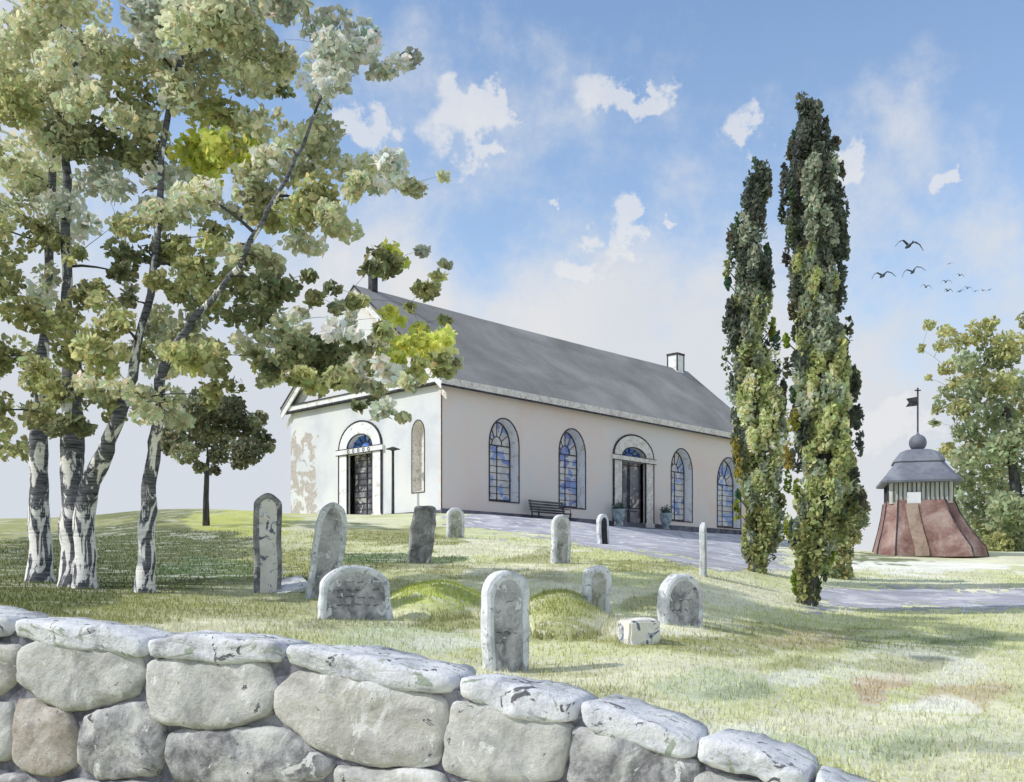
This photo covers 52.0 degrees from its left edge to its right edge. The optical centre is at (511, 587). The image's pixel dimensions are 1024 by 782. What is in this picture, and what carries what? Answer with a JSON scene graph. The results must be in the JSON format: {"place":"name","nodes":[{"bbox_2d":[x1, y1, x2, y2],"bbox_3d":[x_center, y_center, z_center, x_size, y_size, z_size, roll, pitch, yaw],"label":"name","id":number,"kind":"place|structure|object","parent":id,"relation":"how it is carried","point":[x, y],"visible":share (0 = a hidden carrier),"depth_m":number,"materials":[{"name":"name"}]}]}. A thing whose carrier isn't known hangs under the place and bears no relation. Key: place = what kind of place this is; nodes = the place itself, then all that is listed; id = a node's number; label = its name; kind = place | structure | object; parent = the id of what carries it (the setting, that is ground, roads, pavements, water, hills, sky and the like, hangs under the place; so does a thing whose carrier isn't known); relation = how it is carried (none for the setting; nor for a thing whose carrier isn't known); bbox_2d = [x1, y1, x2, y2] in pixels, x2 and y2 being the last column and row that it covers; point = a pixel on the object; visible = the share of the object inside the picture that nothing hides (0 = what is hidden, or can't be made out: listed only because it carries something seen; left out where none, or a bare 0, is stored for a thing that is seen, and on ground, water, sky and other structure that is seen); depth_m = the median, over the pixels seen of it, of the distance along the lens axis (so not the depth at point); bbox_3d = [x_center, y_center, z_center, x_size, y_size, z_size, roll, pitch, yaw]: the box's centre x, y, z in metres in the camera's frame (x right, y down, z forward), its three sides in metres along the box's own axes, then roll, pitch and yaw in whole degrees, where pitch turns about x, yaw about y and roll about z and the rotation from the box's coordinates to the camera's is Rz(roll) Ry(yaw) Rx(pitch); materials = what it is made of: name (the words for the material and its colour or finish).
{"place":"outdoors","nodes":[
{"label":"outdoors","id":0,"kind":"place"},
{"bbox_2d":[0,509,1023,781],"bbox_3d":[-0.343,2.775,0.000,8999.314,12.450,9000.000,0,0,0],"label":"ground","id":1,"kind":"structure","parent":0,"point":[188,521],"depth_m":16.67,"materials":[{"name":"green plant"}]},
{"bbox_2d":[0,17,103,582],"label":"birch tree","id":2,"kind":"object","parent":1,"relation":"on","point":[29,179],"visible":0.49,"depth_m":19.09,"materials":[{"name":"green plant"}]},
{"bbox_2d":[0,0,150,586],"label":"birch tree","id":3,"kind":"object","parent":1,"relation":"on","point":[24,94],"visible":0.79,"depth_m":18.05,"materials":[{"name":"green plant"}]},
{"bbox_2d":[11,0,288,588],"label":"birch tree","id":4,"kind":"object","parent":1,"relation":"on","point":[178,89],"visible":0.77,"depth_m":17.36,"materials":[{"name":"green plant"}]},
{"bbox_2d":[160,386,276,525],"bbox_3d":[-10.141,-4.531,35.844,5.004,5.220,3.380,0,0,43],"label":"round tree","id":5,"kind":"object","parent":1,"relation":"on","point":[245,448],"visible":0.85,"depth_m":35.18,"materials":[{"name":"green plant"}]},
{"bbox_2d":[17,0,463,592],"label":"birch tree","id":6,"kind":"object","parent":1,"relation":"on","point":[321,364],"visible":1,"depth_m":16.37,"materials":[{"name":"green plant"}]},
{"bbox_2d":[253,493,281,592],"bbox_3d":[-4.283,-0.645,18.403,0.491,2.023,0.167,0,0,-21],"label":"headstone","id":7,"kind":"object","parent":1,"relation":"on","point":[267,550],"visible":0.92,"depth_m":18.34,"materials":[{"name":"white stone"}]},
{"bbox_2d":[273,575,306,593],"bbox_3d":[-3.955,-0.018,18.598,0.661,0.094,0.532,-18,33,-27],"label":"fallen slab","id":8,"kind":"object","parent":1,"relation":"on","point":[295,584],"depth_m":18.54,"materials":[{"name":"grey stone"}]},
{"bbox_2d":[305,503,347,598],"bbox_3d":[-3.170,-0.472,17.836,0.756,1.958,0.187,0,0,-22],"label":"headstone","id":9,"kind":"object","parent":1,"relation":"on","point":[327,550],"visible":0.81,"depth_m":17.77,"materials":[{"name":"stone"}]},
{"bbox_2d":[319,564,391,619],"bbox_3d":[-2.223,0.203,14.906,1.060,1.058,0.219,0,0,-23],"label":"headstone","id":10,"kind":"object","parent":1,"relation":"on","point":[352,591],"visible":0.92,"depth_m":14.81,"materials":[{"name":"stone"}]},
{"bbox_2d":[386,447,399,513],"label":"lamp post","id":11,"kind":"object","parent":1,"relation":"on","point":[392,449],"visible":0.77,"depth_m":46.79,"materials":[{"name":"metal"}]},
{"bbox_2d":[406,505,436,563],"bbox_3d":[-2.067,-1.069,23.708,0.732,1.621,0.201,0,0,-12],"label":"headstone","id":12,"kind":"object","parent":1,"relation":"on","point":[420,546],"visible":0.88,"depth_m":23.64,"materials":[{"name":"stone"}]},
{"bbox_2d":[390,581,481,619],"bbox_3d":[-1.252,0.205,17.100,1.900,0.619,4.200,0,0,0],"label":"grass mound","id":13,"kind":"object","parent":1,"relation":"on","point":[429,602],"depth_m":15.87,"materials":[{"name":"green plant"}]},
{"bbox_2d":[0,606,881,781],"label":"stone wall","id":14,"kind":"structure","parent":1,"relation":"on","point":[91,700],"depth_m":9.11,"materials":[{"name":"grey stone"}]},
{"bbox_2d":[446,508,464,537],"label":"headstone","id":15,"kind":"object","parent":1,"relation":"on","point":[455,519],"visible":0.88,"depth_m":32.63,"materials":[{"name":"stone"}]},
{"bbox_2d":[481,571,530,670],"bbox_3d":[-0.076,0.513,11.598,0.560,1.389,0.202,0,0,-27],"label":"headstone","id":16,"kind":"object","parent":1,"relation":"on","point":[506,631],"visible":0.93,"depth_m":11.52,"materials":[{"name":"stone"}]},
{"bbox_2d":[280,274,747,534],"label":"church","id":17,"kind":"structure","parent":1,"relation":"on","point":[509,421],"depth_m":52.46,"materials":[{"name":"paint"}]},
{"bbox_2d":[336,420,383,514],"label":"door","id":18,"kind":"structure","parent":17,"relation":"in","point":[360,437],"depth_m":50.25,"materials":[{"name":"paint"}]},
{"bbox_2d":[489,418,519,503],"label":"window","id":19,"kind":"structure","parent":17,"relation":"in","point":[504,444],"depth_m":49.47,"materials":[{"name":"glass"}]},
{"bbox_2d":[559,428,585,509],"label":"window","id":20,"kind":"structure","parent":17,"relation":"in","point":[572,450],"depth_m":53.01,"materials":[{"name":"glass"}]},
{"bbox_2d":[611,434,656,527],"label":"door","id":21,"kind":"structure","parent":17,"relation":"in","point":[630,449],"depth_m":56.36,"materials":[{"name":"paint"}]},
{"bbox_2d":[671,448,692,522],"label":"window","id":22,"kind":"structure","parent":17,"relation":"in","point":[681,463],"depth_m":59.89,"materials":[{"name":"glass"}]},
{"bbox_2d":[717,457,740,528],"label":"window","id":23,"kind":"structure","parent":17,"relation":"in","point":[727,485],"depth_m":63.41,"materials":[{"name":"glass"}]},
{"bbox_2d":[550,515,570,563],"bbox_3d":[1.124,-0.969,24.103,0.476,1.402,0.190,0,0,-26],"label":"headstone","id":24,"kind":"object","parent":1,"relation":"on","point":[560,550],"visible":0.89,"depth_m":24.03,"materials":[{"name":"stone"}]},
{"bbox_2d":[529,592,607,638],"bbox_3d":[0.704,0.391,15.600,1.480,0.656,4.200,0,0,0],"label":"grass mound","id":25,"kind":"object","parent":1,"relation":"on","point":[570,623],"depth_m":14.30,"materials":[{"name":"green plant"}]},
{"bbox_2d":[582,565,614,615],"bbox_3d":[1.281,0.188,15.604,0.498,1.055,0.173,0,0,-24],"label":"headstone","id":26,"kind":"object","parent":1,"relation":"on","point":[597,583],"visible":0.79,"depth_m":15.54,"materials":[{"name":"stone"}]},
{"bbox_2d":[596,514,608,543],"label":"headstone","id":27,"kind":"object","parent":1,"relation":"on","point":[602,528],"visible":0.88,"depth_m":32.73,"materials":[{"name":"white stone"}]},
{"bbox_2d":[619,617,658,644],"bbox_3d":[1.605,0.570,13.300,0.438,0.360,0.380,-3,4,-20],"label":"stone block","id":28,"kind":"object","parent":1,"relation":"on","point":[637,631],"depth_m":13.15,"materials":[{"name":"grey stone"}]},
{"bbox_2d":[657,573,702,626],"bbox_3d":[2.440,0.305,15.202,0.728,1.019,0.215,0,0,-28],"label":"headstone","id":29,"kind":"object","parent":1,"relation":"on","point":[679,601],"visible":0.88,"depth_m":15.10,"materials":[{"name":"stone"}]},
{"bbox_2d":[699,523,706,576],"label":"headstone","id":30,"kind":"object","parent":1,"relation":"on","point":[703,550],"visible":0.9,"depth_m":23.71,"materials":[{"name":"stone"}]},
{"bbox_2d":[720,156,795,574],"bbox_3d":[6.567,-5.560,28.002,1.978,11.950,1.592,0,0,0],"label":"poplar tree","id":31,"kind":"object","parent":1,"relation":"on","point":[759,401],"visible":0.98,"depth_m":27.74,"materials":[{"name":"green plant"}]},
{"bbox_2d":[777,89,867,605],"bbox_3d":[6.651,-4.877,22.527,1.964,11.588,1.552,0,0,0],"label":"poplar tree","id":32,"kind":"object","parent":1,"relation":"on","point":[826,376],"visible":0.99,"depth_m":22.19,"materials":[{"name":"green plant"}]},
{"bbox_2d":[828,481,871,579],"bbox_3d":[9.610,-1.701,29.987,1.332,3.307,0.868,0,0,0],"label":"bush","id":33,"kind":"object","parent":1,"relation":"on","point":[840,568],"visible":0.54,"depth_m":29.85,"materials":[{"name":"green plant"}]},
{"bbox_2d":[872,388,989,556],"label":"bell tower","id":34,"kind":"structure","parent":1,"relation":"on","point":[921,515],"depth_m":40.69,"materials":[{"name":"red wood"}]},
{"bbox_2d":[916,311,1023,551],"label":"leafy tree","id":35,"kind":"object","parent":1,"relation":"on","point":[1001,529],"visible":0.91,"depth_m":51.72,"materials":[{"name":"green plant"}]},
{"bbox_2d":[0,0,1023,550],"label":"sky","id":36,"kind":"structure","parent":0,"point":[598,154],"materials":[{"name":"blue"}]},
{"bbox_2d":[436,514,1023,614],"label":"path","id":37,"kind":"structure","parent":0,"point":[723,552],"depth_m":30.94,"materials":[{"name":"grey gravel"}]},
{"bbox_2d":[528,499,570,520],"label":"park bench","id":38,"kind":"object","parent":37,"relation":"on","point":[539,511],"visible":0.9,"depth_m":50.23,"materials":[{"name":"brown wood"}]},
{"bbox_2d":[611,499,625,525],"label":"urn","id":39,"kind":"object","parent":37,"relation":"on","point":[618,510],"visible":0.96,"depth_m":53.85,"materials":[{"name":"grey stone"}]},
{"bbox_2d":[659,504,673,528],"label":"urn","id":40,"kind":"object","parent":37,"relation":"on","point":[665,514],"visible":0.99,"depth_m":56.83,"materials":[{"name":"grey stone"}]},
{"bbox_2d":[872,271,895,277],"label":"bird","id":41,"kind":"object","parent":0,"point":[882,275],"visible":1,"depth_m":49.95},
{"bbox_2d":[895,240,922,249],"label":"bird","id":42,"kind":"object","parent":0,"point":[908,245],"visible":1,"depth_m":49.94},
{"bbox_2d":[902,266,925,276],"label":"bird","id":43,"kind":"object","parent":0,"point":[912,271],"visible":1,"depth_m":49.97}
]}

